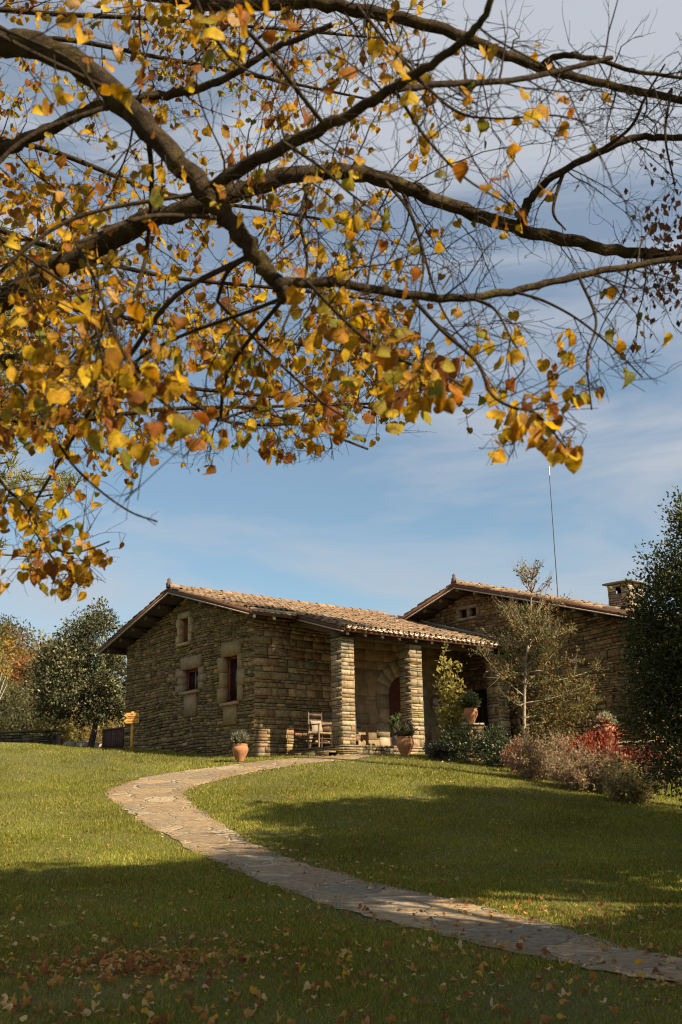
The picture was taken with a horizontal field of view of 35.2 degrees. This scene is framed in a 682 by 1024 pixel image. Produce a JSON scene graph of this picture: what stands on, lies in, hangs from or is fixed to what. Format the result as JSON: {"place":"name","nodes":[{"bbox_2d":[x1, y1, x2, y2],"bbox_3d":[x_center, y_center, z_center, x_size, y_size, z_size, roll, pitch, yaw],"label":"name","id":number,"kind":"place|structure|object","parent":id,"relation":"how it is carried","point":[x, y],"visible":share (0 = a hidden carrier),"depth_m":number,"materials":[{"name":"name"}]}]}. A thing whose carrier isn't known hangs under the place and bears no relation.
{"place":"outdoors","nodes":[
{"label":"outdoors","id":0,"kind":"place"},
{"bbox_2d":[0,643,97,742],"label":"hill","id":1,"kind":"structure","parent":0,"point":[4,655],"depth_m":165.14,"materials":[{"name":"plant"}]},
{"bbox_2d":[0,613,124,746],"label":"forest","id":2,"kind":"object","parent":1,"relation":"on","point":[8,648],"visible":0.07,"depth_m":164.63,"materials":[{"name":"green plant"}]},
{"bbox_2d":[0,742,681,1023],"bbox_3d":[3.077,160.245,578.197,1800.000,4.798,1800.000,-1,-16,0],"label":"ground","id":3,"kind":"structure","parent":0,"point":[607,1017],"depth_m":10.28,"materials":[{"name":"plant"}]},
{"bbox_2d":[0,673,7,717],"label":"bare tree","id":4,"kind":"object","parent":3,"relation":"on","point":[2,693],"visible":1,"depth_m":42.22,"materials":[{"name":"grey plant"}]},
{"bbox_2d":[0,993,7,1002],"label":"fallen leaf","id":5,"kind":"object","parent":3,"relation":"on","point":[5,996],"visible":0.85,"depth_m":6.49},
{"bbox_2d":[3,1003,12,1010],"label":"fallen leaf","id":6,"kind":"object","parent":3,"relation":"on","point":[8,1007],"visible":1,"depth_m":6.27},
{"bbox_2d":[9,997,16,1005],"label":"fallen leaf","id":7,"kind":"object","parent":3,"relation":"on","point":[13,1001],"visible":0.79,"depth_m":6.35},
{"bbox_2d":[11,1008,16,1016],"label":"fallen leaf","id":8,"kind":"object","parent":3,"relation":"on","point":[13,1011],"visible":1,"depth_m":6.14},
{"bbox_2d":[19,1015,26,1021],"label":"fallen leaf","id":9,"kind":"object","parent":3,"relation":"on","point":[22,1018],"visible":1,"depth_m":6.04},
{"bbox_2d":[19,981,28,992],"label":"fallen leaf","id":10,"kind":"object","parent":3,"relation":"on","point":[24,986],"visible":1,"depth_m":6.80,"materials":[{"name":"plant"}]},
{"bbox_2d":[6,653,45,733],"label":"bush","id":11,"kind":"object","parent":3,"relation":"on","point":[19,666],"visible":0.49,"depth_m":59.57,"materials":[{"name":"orange plant"}]},
{"bbox_2d":[23,997,29,1007],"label":"fallen leaf","id":12,"kind":"object","parent":3,"relation":"on","point":[27,1001],"visible":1,"depth_m":6.43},
{"bbox_2d":[0,729,61,744],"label":"stone wall","id":13,"kind":"structure","parent":3,"relation":"on","point":[9,736],"depth_m":41.66,"materials":[{"name":"stone"}]},
{"bbox_2d":[28,975,36,983],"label":"fallen leaf","id":14,"kind":"object","parent":3,"relation":"on","point":[31,978],"visible":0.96,"depth_m":7.10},
{"bbox_2d":[0,673,72,734],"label":"bush","id":15,"kind":"object","parent":3,"relation":"on","point":[6,703],"visible":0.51,"depth_m":45.07,"materials":[{"name":"green plant"}]},
{"bbox_2d":[33,1000,41,1011],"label":"fallen leaf","id":16,"kind":"object","parent":3,"relation":"on","point":[40,1006],"visible":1,"depth_m":6.27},
{"bbox_2d":[43,966,50,974],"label":"fallen leaf","id":17,"kind":"object","parent":3,"relation":"on","point":[45,968],"visible":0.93,"depth_m":7.35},
{"bbox_2d":[47,978,54,989],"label":"fallen leaf","id":18,"kind":"object","parent":3,"relation":"on","point":[51,981],"visible":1,"depth_m":6.92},
{"bbox_2d":[0,135,102,573],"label":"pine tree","id":19,"kind":"object","parent":3,"relation":"on","point":[17,477],"visible":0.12,"depth_m":16.53,"materials":[{"name":"green plant"}]},
{"bbox_2d":[30,713,79,744],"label":"bush","id":20,"kind":"object","parent":3,"relation":"on","point":[65,728],"visible":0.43,"depth_m":42.63,"materials":[{"name":"green plant"}]},
{"bbox_2d":[56,975,63,986],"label":"fallen leaf","id":21,"kind":"object","parent":3,"relation":"on","point":[59,978],"visible":1,"depth_m":7.00,"materials":[{"name":"plant"}]},
{"bbox_2d":[63,741,74,745],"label":"boulder","id":22,"kind":"object","parent":3,"relation":"on","point":[69,743],"visible":0.52,"depth_m":40.54,"materials":[{"name":"stone"}]},
{"bbox_2d":[19,596,126,747],"bbox_3d":[-9.808,6.045,40.464,4.443,6.024,3.886,-1,-16,0],"label":"holm oak","id":23,"kind":"object","parent":3,"relation":"on","point":[95,698],"visible":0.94,"depth_m":39.98,"materials":[{"name":"green plant"}]},
{"bbox_2d":[74,945,79,953],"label":"fallen leaf","id":24,"kind":"object","parent":3,"relation":"on","point":[76,948],"visible":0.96,"depth_m":8.12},
{"bbox_2d":[77,1001,83,1008],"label":"fallen leaf","id":25,"kind":"object","parent":3,"relation":"on","point":[80,1005],"visible":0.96,"depth_m":6.33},
{"bbox_2d":[76,741,87,746],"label":"boulder","id":26,"kind":"object","parent":3,"relation":"on","point":[82,743],"visible":0.45,"depth_m":40.49,"materials":[{"name":"stone"}]},
{"bbox_2d":[83,1008,90,1015],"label":"fallen leaf","id":27,"kind":"object","parent":3,"relation":"on","point":[87,1012],"visible":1,"depth_m":6.18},
{"bbox_2d":[62,712,124,741],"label":"bush","id":28,"kind":"object","parent":3,"relation":"on","point":[84,735],"visible":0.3,"depth_m":45.17,"materials":[{"name":"green plant"}]},
{"bbox_2d":[91,1000,99,1011],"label":"fallen leaf","id":29,"kind":"object","parent":3,"relation":"on","point":[94,1004],"visible":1,"depth_m":6.30,"materials":[{"name":"plant"}]},
{"bbox_2d":[93,984,99,991],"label":"fallen leaf","id":30,"kind":"object","parent":3,"relation":"on","point":[97,987],"visible":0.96,"depth_m":6.82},
{"bbox_2d":[94,742,101,747],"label":"boulder","id":31,"kind":"object","parent":3,"relation":"on","point":[98,744],"visible":0.29,"depth_m":40.42,"materials":[{"name":"stone"}]},
{"bbox_2d":[99,959,105,967],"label":"fallen leaf","id":32,"kind":"object","parent":3,"relation":"on","point":[101,962],"visible":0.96,"depth_m":7.59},
{"bbox_2d":[101,967,111,976],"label":"fallen leaf","id":33,"kind":"object","parent":3,"relation":"on","point":[108,972],"visible":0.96,"depth_m":7.22,"materials":[{"name":"plant"}]},
{"bbox_2d":[108,975,117,983],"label":"fallen leaf","id":34,"kind":"object","parent":3,"relation":"on","point":[114,978],"visible":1,"depth_m":7.07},
{"bbox_2d":[102,727,124,748],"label":"wooden gate","id":35,"kind":"structure","parent":3,"relation":"on","point":[113,737],"depth_m":37.05,"materials":[{"name":"brown wood"}]},
{"bbox_2d":[110,966,117,975],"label":"fallen leaf","id":36,"kind":"object","parent":3,"relation":"on","point":[115,970],"visible":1,"depth_m":7.34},
{"bbox_2d":[120,967,127,974],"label":"fallen leaf","id":37,"kind":"object","parent":3,"relation":"on","point":[123,970],"visible":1,"depth_m":7.34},
{"bbox_2d":[124,712,138,751],"bbox_3d":[-6.381,6.726,32.706,0.460,1.292,0.098,-1,-16,0],"label":"signpost","id":38,"kind":"object","parent":3,"relation":"on","point":[133,716],"visible":1,"depth_m":32.76,"materials":[{"name":"yellow wood"}]},
{"bbox_2d":[132,963,139,973],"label":"fallen leaf","id":39,"kind":"object","parent":3,"relation":"on","point":[136,968],"visible":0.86,"depth_m":7.38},
{"bbox_2d":[141,1007,148,1015],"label":"fallen leaf","id":40,"kind":"object","parent":3,"relation":"on","point":[145,1010],"visible":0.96,"depth_m":6.10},
{"bbox_2d":[146,991,154,999],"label":"fallen leaf","id":41,"kind":"object","parent":3,"relation":"on","point":[149,994],"visible":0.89,"depth_m":6.57,"materials":[{"name":"plant"}]},
{"bbox_2d":[160,976,167,985],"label":"fallen leaf","id":42,"kind":"object","parent":3,"relation":"on","point":[163,980],"visible":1,"depth_m":7.00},
{"bbox_2d":[159,1015,169,1022],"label":"fallen leaf","id":43,"kind":"object","parent":3,"relation":"on","point":[162,1018],"visible":1,"depth_m":5.93,"materials":[{"name":"plant"}]},
{"bbox_2d":[167,1010,174,1019],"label":"fallen leaf","id":44,"kind":"object","parent":3,"relation":"on","point":[171,1015],"visible":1,"depth_m":6.02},
{"bbox_2d":[188,994,196,1005],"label":"fallen leaf","id":45,"kind":"object","parent":3,"relation":"on","point":[191,997],"visible":0.96,"depth_m":6.39,"materials":[{"name":"plant"}]},
{"bbox_2d":[197,1011,206,1022],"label":"fallen leaf","id":46,"kind":"object","parent":3,"relation":"on","point":[203,1015],"visible":1,"depth_m":5.95,"materials":[{"name":"plant"}]},
{"bbox_2d":[204,979,210,987],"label":"fallen leaf","id":47,"kind":"object","parent":3,"relation":"on","point":[208,982],"visible":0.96,"depth_m":6.90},
{"bbox_2d":[208,1017,213,1023],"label":"fallen leaf","id":48,"kind":"object","parent":3,"relation":"on","point":[211,1020],"visible":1,"depth_m":5.90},
{"bbox_2d":[230,729,249,761],"bbox_3d":[-2.670,6.226,28.703,0.638,0.873,0.629,-1,-16,0],"label":"plant pot","id":49,"kind":"object","parent":3,"relation":"on","point":[239,740],"visible":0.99,"depth_m":28.56,"materials":[{"name":"ceramic"}]},
{"bbox_2d":[243,1008,252,1017],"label":"fallen leaf","id":50,"kind":"object","parent":3,"relation":"on","point":[247,1012],"visible":1,"depth_m":6.12,"materials":[{"name":"plant"}]},
{"bbox_2d":[250,986,256,992],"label":"fallen leaf","id":51,"kind":"object","parent":3,"relation":"on","point":[252,989],"visible":0.61,"depth_m":6.68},
{"bbox_2d":[253,990,260,999],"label":"fallen leaf","id":52,"kind":"object","parent":3,"relation":"on","point":[257,993],"visible":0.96,"depth_m":6.55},
{"bbox_2d":[292,964,298,971],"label":"fallen leaf","id":53,"kind":"object","parent":3,"relation":"on","point":[296,966],"visible":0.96,"depth_m":7.38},
{"bbox_2d":[303,981,310,991],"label":"fallen leaf","id":54,"kind":"object","parent":3,"relation":"on","point":[306,985],"visible":0.96,"depth_m":6.75,"materials":[{"name":"plant"}]},
{"bbox_2d":[97,578,521,756],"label":"stone house","id":55,"kind":"structure","parent":3,"relation":"on","point":[209,671],"depth_m":32.71,"materials":[{"name":"brown stone"}]},
{"bbox_2d":[175,611,192,646],"bbox_3d":[-4.943,3.749,34.406,0.325,1.065,0.960,11,-20,-38],"label":"window","id":56,"kind":"structure","parent":55,"relation":"in","point":[184,626],"depth_m":34.53,"materials":[{"name":"stone"}]},
{"bbox_2d":[175,654,206,717],"bbox_3d":[-4.629,5.452,33.581,0.325,1.860,1.760,11,-20,-38],"label":"window","id":57,"kind":"structure","parent":55,"relation":"in","point":[190,681],"depth_m":33.62,"materials":[{"name":"stone"}]},
{"bbox_2d":[217,640,245,725],"bbox_3d":[-3.204,5.071,31.892,0.325,2.440,1.420,11,-20,-38],"label":"window","id":58,"kind":"structure","parent":55,"relation":"in","point":[231,682],"depth_m":32.02,"materials":[{"name":"stone"}]},
{"bbox_2d":[307,710,332,747],"bbox_3d":[-0.605,6.295,31.170,0.550,1.100,0.550,11,-20,-38],"label":"chair","id":59,"kind":"object","parent":55,"relation":"on","point":[318,733],"visible":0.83,"depth_m":31.13,"materials":[{"name":"brown wood"}]},
{"bbox_2d":[310,720,322,732],"bbox_3d":[-0.705,6.260,31.320,0.400,0.361,0.192,11,-20,-38],"label":"cushion","id":60,"kind":"object","parent":59,"relation":"on","point":[314,728],"visible":0.8,"depth_m":31.24,"materials":[{"name":"fabric"}]},
{"bbox_2d":[319,717,368,746],"bbox_3d":[0.108,6.601,32.042,1.470,0.950,0.560,11,-20,-38],"label":"bench","id":61,"kind":"object","parent":55,"relation":"on","point":[361,738],"visible":0.38,"depth_m":32.05,"materials":[{"name":"brown wood"}]},
{"bbox_2d":[387,711,400,745],"bbox_3d":[1.824,6.635,32.650,0.831,1.146,0.821,-1,-16,0],"label":"plant pot","id":62,"kind":"object","parent":55,"relation":"on","point":[392,719],"visible":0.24,"depth_m":32.57,"materials":[{"name":"stone"}]},
{"bbox_2d":[376,660,430,745],"bbox_3d":[1.940,6.226,34.483,2.291,2.909,0.215,11,-20,-38],"label":"archway","id":63,"kind":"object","parent":55,"relation":"in","point":[388,680],"depth_m":34.22,"materials":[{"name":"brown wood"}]},
{"bbox_2d":[431,695,439,707],"bbox_3d":[3.114,6.229,35.307,0.420,0.420,0.045,11,-20,-38],"label":"wall plaque","id":64,"kind":"object","parent":55,"relation":"attached to","point":[435,702],"depth_m":35.27,"materials":[{"name":"stone"}]},
{"bbox_2d":[436,712,466,729],"bbox_3d":[3.500,6.762,33.333,1.074,1.203,1.034,-1,-16,0],"label":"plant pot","id":65,"kind":"object","parent":55,"relation":"on","point":[464,721],"visible":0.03,"depth_m":33.27,"materials":[{"name":"ceramic"}]},
{"bbox_2d":[0,0,681,602],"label":"lime tree","id":66,"kind":"object","parent":3,"relation":"on","point":[112,382],"visible":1,"depth_m":3.85,"materials":[{"name":"yellow plant"}]},
{"bbox_2d":[0,753,681,1023],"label":"leaf litter","id":67,"kind":"object","parent":3,"relation":"on","point":[231,948],"visible":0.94,"depth_m":8.43,"materials":[{"name":"plant"}]},
{"bbox_2d":[182,971,188,979],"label":"fallen leaf","id":68,"kind":"object","parent":67,"relation":"on","point":[185,974],"visible":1,"depth_m":7.12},
{"bbox_2d":[342,969,349,978],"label":"fallen leaf","id":69,"kind":"object","parent":3,"relation":"on","point":[344,972],"visible":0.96,"depth_m":7.14,"materials":[{"name":"plant"}]},
{"bbox_2d":[348,1007,355,1018],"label":"fallen leaf","id":70,"kind":"object","parent":3,"relation":"on","point":[352,1012],"visible":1,"depth_m":6.03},
{"bbox_2d":[362,1015,369,1023],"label":"fallen leaf","id":71,"kind":"object","parent":3,"relation":"on","point":[367,1020],"visible":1,"depth_m":5.81,"materials":[{"name":"plant"}]},
{"bbox_2d":[362,1012,371,1023],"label":"fallen leaf","id":72,"kind":"object","parent":3,"relation":"on","point":[368,1014],"visible":0.78,"depth_m":5.91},
{"bbox_2d":[385,960,391,968],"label":"fallen leaf","id":73,"kind":"object","parent":3,"relation":"on","point":[387,964],"visible":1,"depth_m":7.46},
{"bbox_2d":[386,1014,398,1022],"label":"fallen leaf","id":74,"kind":"object","parent":3,"relation":"on","point":[390,1018],"visible":1,"depth_m":5.85,"materials":[{"name":"plant"}]},
{"bbox_2d":[390,719,419,755],"bbox_3d":[1.696,6.085,29.090,0.737,1.030,0.850,9,-18,-32],"label":"plant pot","id":75,"kind":"object","parent":3,"relation":"on","point":[404,731],"visible":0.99,"depth_m":28.96,"materials":[{"name":"ceramic"}]},
{"bbox_2d":[410,996,417,1004],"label":"fallen leaf","id":76,"kind":"object","parent":3,"relation":"on","point":[413,999],"visible":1,"depth_m":6.34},
{"bbox_2d":[422,739,458,760],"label":"lavender bush","id":77,"kind":"object","parent":3,"relation":"on","point":[433,750],"visible":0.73,"depth_m":28.09,"materials":[{"name":"green plant"}]},
{"bbox_2d":[432,640,466,739],"bbox_3d":[2.986,5.074,29.313,1.045,3.201,0.934,-1,-16,0],"label":"tall shrub","id":78,"kind":"object","parent":3,"relation":"on","point":[450,718],"visible":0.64,"depth_m":29.20,"materials":[{"name":"green plant"}]},
{"bbox_2d":[455,939,461,949],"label":"fallen leaf","id":79,"kind":"object","parent":3,"relation":"on","point":[459,944],"visible":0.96,"depth_m":8.27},
{"bbox_2d":[459,723,483,760],"bbox_3d":[3.500,6.182,28.673,0.620,1.043,0.620,-1,-16,0],"label":"stone pedestal","id":80,"kind":"object","parent":3,"relation":"on","point":[480,726],"visible":0.27,"depth_m":28.48,"materials":[{"name":"stone"}]},
{"bbox_2d":[458,688,480,722],"bbox_3d":[3.474,5.210,28.922,0.717,0.960,0.761,-1,-16,0],"label":"plant pot","id":81,"kind":"object","parent":80,"relation":"on","point":[471,701],"visible":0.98,"depth_m":28.81,"materials":[{"name":"ceramic"}]},
{"bbox_2d":[433,719,525,767],"bbox_3d":[3.598,5.907,27.211,2.558,1.378,1.343,-16,-21,42],"label":"hedge","id":82,"kind":"object","parent":3,"relation":"on","point":[456,738],"visible":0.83,"depth_m":27.24,"materials":[{"name":"green plant"}]},
{"bbox_2d":[490,998,498,1009],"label":"fallen leaf","id":83,"kind":"object","parent":3,"relation":"on","point":[491,1003],"visible":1,"depth_m":6.20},
{"bbox_2d":[495,971,502,981],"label":"fallen leaf","id":84,"kind":"object","parent":3,"relation":"on","point":[501,975],"visible":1,"depth_m":7.00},
{"bbox_2d":[499,734,522,772],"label":"creeper","id":85,"kind":"object","parent":3,"relation":"on","point":[515,771],"visible":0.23,"depth_m":25.59,"materials":[{"name":"red plant"}]},
{"bbox_2d":[397,573,681,778],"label":"stone house","id":86,"kind":"structure","parent":3,"relation":"on","point":[462,606],"depth_m":33.34,"materials":[{"name":"brown stone"}]},
{"bbox_2d":[456,605,466,621],"bbox_3d":[4.201,3.475,36.680,0.330,0.500,0.510,11,-20,-38],"label":"window","id":87,"kind":"structure","parent":86,"relation":"in","point":[461,613],"depth_m":36.73,"materials":[{"name":"stone"}]},
{"bbox_2d":[466,603,479,619],"bbox_3d":[4.522,3.365,36.306,0.330,0.500,0.560,11,-20,-38],"label":"window","id":88,"kind":"structure","parent":86,"relation":"in","point":[474,612],"depth_m":36.32,"materials":[{"name":"stone"}]},
{"bbox_2d":[473,690,489,748],"bbox_3d":[4.835,6.662,35.302,0.095,2.600,2.050,11,-20,-38],"label":"door","id":89,"kind":"structure","parent":86,"relation":"in","point":[482,717],"depth_m":35.47,"materials":[{"name":"brown wood"}]},
{"bbox_2d":[548,466,558,597],"bbox_3d":[6.849,0.660,34.650,0.052,4.484,0.038,-6,-16,17],"label":"antenna","id":90,"kind":"object","parent":86,"relation":"on","point":[553,533],"visible":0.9,"depth_m":34.62,"materials":[{"name":"paint"}]},
{"bbox_2d":[466,559,612,756],"bbox_3d":[5.033,3.660,27.490,3.639,5.158,2.314,-5,-16,14],"label":"young tree","id":91,"kind":"object","parent":3,"relation":"on","point":[533,634],"visible":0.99,"depth_m":27.39,"materials":[{"name":"green plant"}]},
{"bbox_2d":[497,722,586,781],"bbox_3d":[4.607,5.502,24.392,2.161,1.408,1.630,-1,-16,0],"label":"twiggy shrub","id":92,"kind":"object","parent":3,"relation":"on","point":[531,765],"visible":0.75,"depth_m":24.18,"materials":[{"name":"brown plant"}]},
{"bbox_2d":[540,1014,552,1022],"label":"fallen leaf","id":93,"kind":"object","parent":3,"relation":"on","point":[544,1018],"visible":1,"depth_m":5.87,"materials":[{"name":"plant"}]},
{"bbox_2d":[546,982,552,990],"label":"fallen leaf","id":94,"kind":"object","parent":3,"relation":"on","point":[548,986],"visible":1,"depth_m":6.68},
{"bbox_2d":[515,672,600,752],"bbox_3d":[5.543,5.367,27.532,2.498,2.619,1.492,4,-16,-17],"label":"leafy shrub","id":95,"kind":"object","parent":3,"relation":"on","point":[539,719],"visible":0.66,"depth_m":27.48,"materials":[{"name":"green plant"}]},
{"bbox_2d":[559,999,567,1004],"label":"fallen leaf","id":96,"kind":"object","parent":3,"relation":"on","point":[561,1001],"visible":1,"depth_m":6.27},
{"bbox_2d":[538,739,632,792],"bbox_3d":[5.284,5.468,22.897,2.087,1.275,1.490,-1,-16,0],"label":"twiggy shrub","id":97,"kind":"object","parent":3,"relation":"on","point":[579,774],"visible":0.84,"depth_m":22.68,"materials":[{"name":"brown plant"}]},
{"bbox_2d":[590,971,597,981],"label":"fallen leaf","id":98,"kind":"object","parent":3,"relation":"on","point":[592,974],"visible":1,"depth_m":6.96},
{"bbox_2d":[542,740,657,789],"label":"garden wall","id":99,"kind":"structure","parent":3,"relation":"on","point":[620,745],"depth_m":24.12,"materials":[{"name":"stone"}]},
{"bbox_2d":[556,727,649,772],"bbox_3d":[5.918,5.506,24.238,2.549,1.377,1.285,-13,-20,38],"label":"creeper","id":100,"kind":"object","parent":99,"relation":"attached to","point":[592,737],"visible":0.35,"depth_m":24.28,"materials":[{"name":"red plant"}]},
{"bbox_2d":[594,710,617,740],"bbox_3d":[6.145,4.941,24.825,0.603,0.777,0.541,-5,-16,14],"label":"plant pot","id":101,"kind":"object","parent":99,"relation":"on","point":[606,715],"visible":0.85,"depth_m":24.75,"materials":[{"name":"ceramic"}]},
{"bbox_2d":[590,716,627,742],"bbox_3d":[6.175,5.440,24.602,0.822,1.627,0.820,-1,-16,0],"label":"creeper","id":102,"kind":"object","parent":99,"relation":"on","point":[609,729],"visible":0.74,"depth_m":24.63,"materials":[{"name":"red plant"}]},
{"bbox_2d":[610,1006,617,1016],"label":"fallen leaf","id":103,"kind":"object","parent":3,"relation":"on","point":[615,1011],"visible":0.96,"depth_m":6.00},
{"bbox_2d":[594,752,671,805],"bbox_3d":[5.836,5.396,21.503,1.376,1.188,1.346,-12,-19,35],"label":"twiggy shrub","id":104,"kind":"object","parent":3,"relation":"on","point":[619,785],"visible":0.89,"depth_m":21.28,"materials":[{"name":"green plant"}]},
{"bbox_2d":[609,485,681,808],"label":"holm oak","id":105,"kind":"object","parent":3,"relation":"on","point":[660,665],"visible":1,"depth_m":19.27,"materials":[{"name":"green plant"}]},
{"bbox_2d":[623,733,681,794],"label":"creeper","id":106,"kind":"object","parent":3,"relation":"on","point":[645,757],"visible":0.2,"depth_m":22.93,"materials":[{"name":"red plant"}]},
{"bbox_2d":[0,0,681,687],"label":"sky","id":107,"kind":"structure","parent":0,"point":[387,526],"materials":[{"name":"blue"}]},
{"bbox_2d":[105,754,681,981],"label":"path","id":108,"kind":"structure","parent":0,"point":[141,799],"depth_m":11.74,"materials":[{"name":"stone"}]},
{"bbox_2d":[516,943,522,948],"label":"fallen leaf","id":109,"kind":"object","parent":108,"relation":"on","point":[520,946],"visible":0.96,"depth_m":8.21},
{"bbox_2d":[542,948,550,954],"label":"fallen leaf","id":110,"kind":"object","parent":108,"relation":"on","point":[544,950],"visible":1,"depth_m":7.96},
{"bbox_2d":[634,958,645,964],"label":"fallen leaf","id":111,"kind":"object","parent":108,"relation":"on","point":[638,961],"visible":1,"depth_m":7.55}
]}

